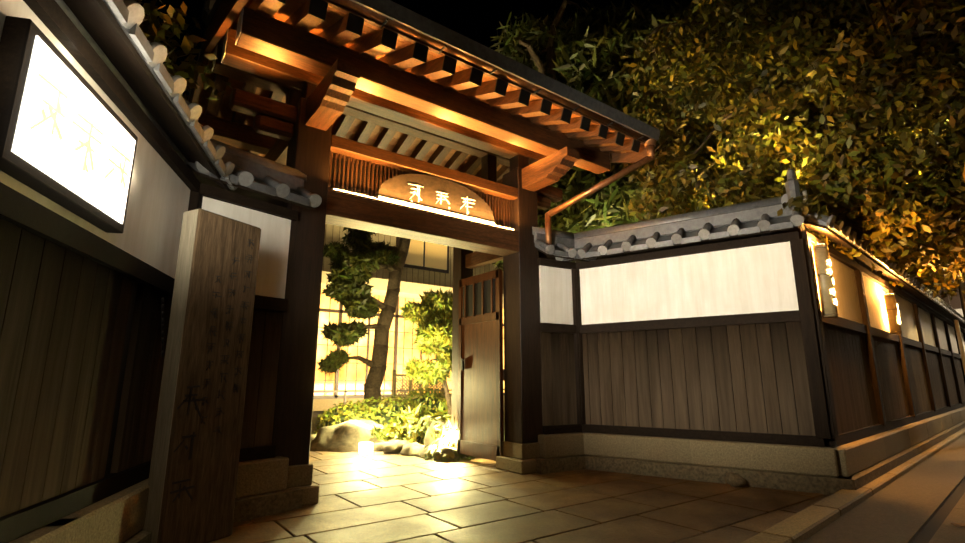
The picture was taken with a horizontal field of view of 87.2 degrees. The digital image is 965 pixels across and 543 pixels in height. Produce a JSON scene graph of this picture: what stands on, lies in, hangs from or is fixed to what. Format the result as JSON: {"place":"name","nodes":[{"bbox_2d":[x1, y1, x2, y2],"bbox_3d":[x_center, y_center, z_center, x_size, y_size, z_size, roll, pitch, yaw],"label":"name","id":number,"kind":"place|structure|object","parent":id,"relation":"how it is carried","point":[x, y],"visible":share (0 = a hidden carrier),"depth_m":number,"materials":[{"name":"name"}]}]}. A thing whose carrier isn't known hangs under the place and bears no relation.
{"place":"outdoors","nodes":[
{"label":"outdoors","id":0,"kind":"place"},
{"bbox_2d":[312,405,504,416],"bbox_3d":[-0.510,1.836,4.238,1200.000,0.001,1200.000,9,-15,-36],"label":"ground","id":1,"kind":"structure","parent":0,"point":[315,413],"depth_m":14.35,"materials":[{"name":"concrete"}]},
{"bbox_2d":[134,0,232,99],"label":"tree","id":2,"kind":"object","parent":1,"relation":"on","point":[173,20],"visible":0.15,"depth_m":4.13,"materials":[{"name":"green plant"}]},
{"bbox_2d":[317,226,410,405],"bbox_3d":[-1.896,0.565,10.143,2.672,4.988,1.802,5,-13,-22],"label":"garden pine","id":3,"kind":"object","parent":1,"relation":"on","point":[348,287],"visible":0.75,"depth_m":9.73,"materials":[{"name":"green plant"}]},
{"bbox_2d":[310,370,504,461],"bbox_3d":[-2.802,2.281,8.154,17.000,1.434,7.570,9,-15,-36],"label":"garden","id":4,"kind":"object","parent":1,"relation":"on","point":[344,428],"visible":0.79,"depth_m":6.48,"materials":[{"name":"plant"}]},
{"bbox_2d":[335,397,456,446],"bbox_3d":[-1.589,2.478,8.415,2.768,0.738,6.046,1,-12,-5],"label":"shrub","id":5,"kind":"object","parent":4,"relation":"on","point":[399,425],"visible":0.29,"depth_m":6.82,"materials":[{"name":"green plant"}]},
{"bbox_2d":[398,287,452,415],"bbox_3d":[-0.737,1.395,8.044,1.288,2.418,1.035,1,-12,-7],"label":"small tree","id":6,"kind":"object","parent":4,"relation":"on","point":[431,314],"visible":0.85,"depth_m":7.92,"materials":[{"name":"green plant"}]},
{"bbox_2d":[313,223,503,410],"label":"inn building","id":7,"kind":"structure","parent":1,"relation":"on","point":[427,266],"depth_m":16.14,"materials":[{"name":"paper"}]},
{"bbox_2d":[489,0,783,270],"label":"tree","id":8,"kind":"object","parent":1,"relation":"on","point":[585,54],"visible":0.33,"depth_m":8.79,"materials":[{"name":"green plant"}]},
{"bbox_2d":[610,0,964,300],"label":"tree","id":9,"kind":"object","parent":1,"relation":"on","point":[851,145],"visible":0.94,"depth_m":5.13,"materials":[{"name":"green plant"}]},
{"bbox_2d":[742,428,964,542],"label":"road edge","id":10,"kind":"object","parent":1,"relation":"on","point":[904,502],"visible":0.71,"depth_m":3.31,"materials":[{"name":"concrete"}]},
{"bbox_2d":[761,193,964,489],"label":"street wall","id":11,"kind":"structure","parent":10,"relation":"on","point":[893,401],"depth_m":5.46,"materials":[{"name":"wood"}]},
{"bbox_2d":[812,239,838,317],"bbox_3d":[2.894,0.022,4.325,0.115,0.742,0.169,9,-15,-36],"label":"bamboo lantern","id":12,"kind":"object","parent":11,"relation":"hanging from","point":[826,283],"visible":1,"depth_m":4.26,"materials":[{"name":"beige wood"}]},
{"bbox_2d":[878,286,901,333],"bbox_3d":[4.990,0.458,6.196,0.116,0.602,0.156,23,-26,-61],"label":"bamboo lantern","id":13,"kind":"object","parent":11,"relation":"hanging from","point":[893,314],"visible":1,"depth_m":6.14,"materials":[{"name":"orange"}]},
{"bbox_2d":[863,0,964,320],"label":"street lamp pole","id":14,"kind":"object","parent":10,"relation":"on","point":[961,287],"visible":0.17,"depth_m":4.85,"materials":[{"name":"black metal"}]},
{"bbox_2d":[136,0,961,208],"label":"sky","id":15,"kind":"structure","parent":0,"point":[477,20],"materials":[{"name":"black"}]},
{"bbox_2d":[209,451,964,542],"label":"paving","id":16,"kind":"structure","parent":0,"point":[378,497],"depth_m":3.44,"materials":[{"name":"beige stone"}]},
{"bbox_2d":[0,0,321,542],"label":"wall","id":17,"kind":"structure","parent":16,"relation":"on","point":[116,161],"depth_m":2.09,"materials":[{"name":"wood"}]},
{"bbox_2d":[142,208,260,542],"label":"wooden signpost","id":18,"kind":"object","parent":17,"relation":"attached to","point":[193,475],"visible":1,"depth_m":2.76,"materials":[{"name":"brown wood"}]},
{"bbox_2d":[188,0,660,505],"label":"gate","id":19,"kind":"structure","parent":16,"relation":"on","point":[388,117],"depth_m":4.50,"materials":[{"name":"wood"}]},
{"bbox_2d":[532,169,853,494],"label":"wall","id":20,"kind":"structure","parent":16,"relation":"on","point":[684,346],"depth_m":4.70,"materials":[{"name":"wood"}]},
{"bbox_2d":[930,219,963,315],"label":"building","id":21,"kind":"structure","parent":0,"point":[954,303],"depth_m":15.88,"materials":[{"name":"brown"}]}
]}

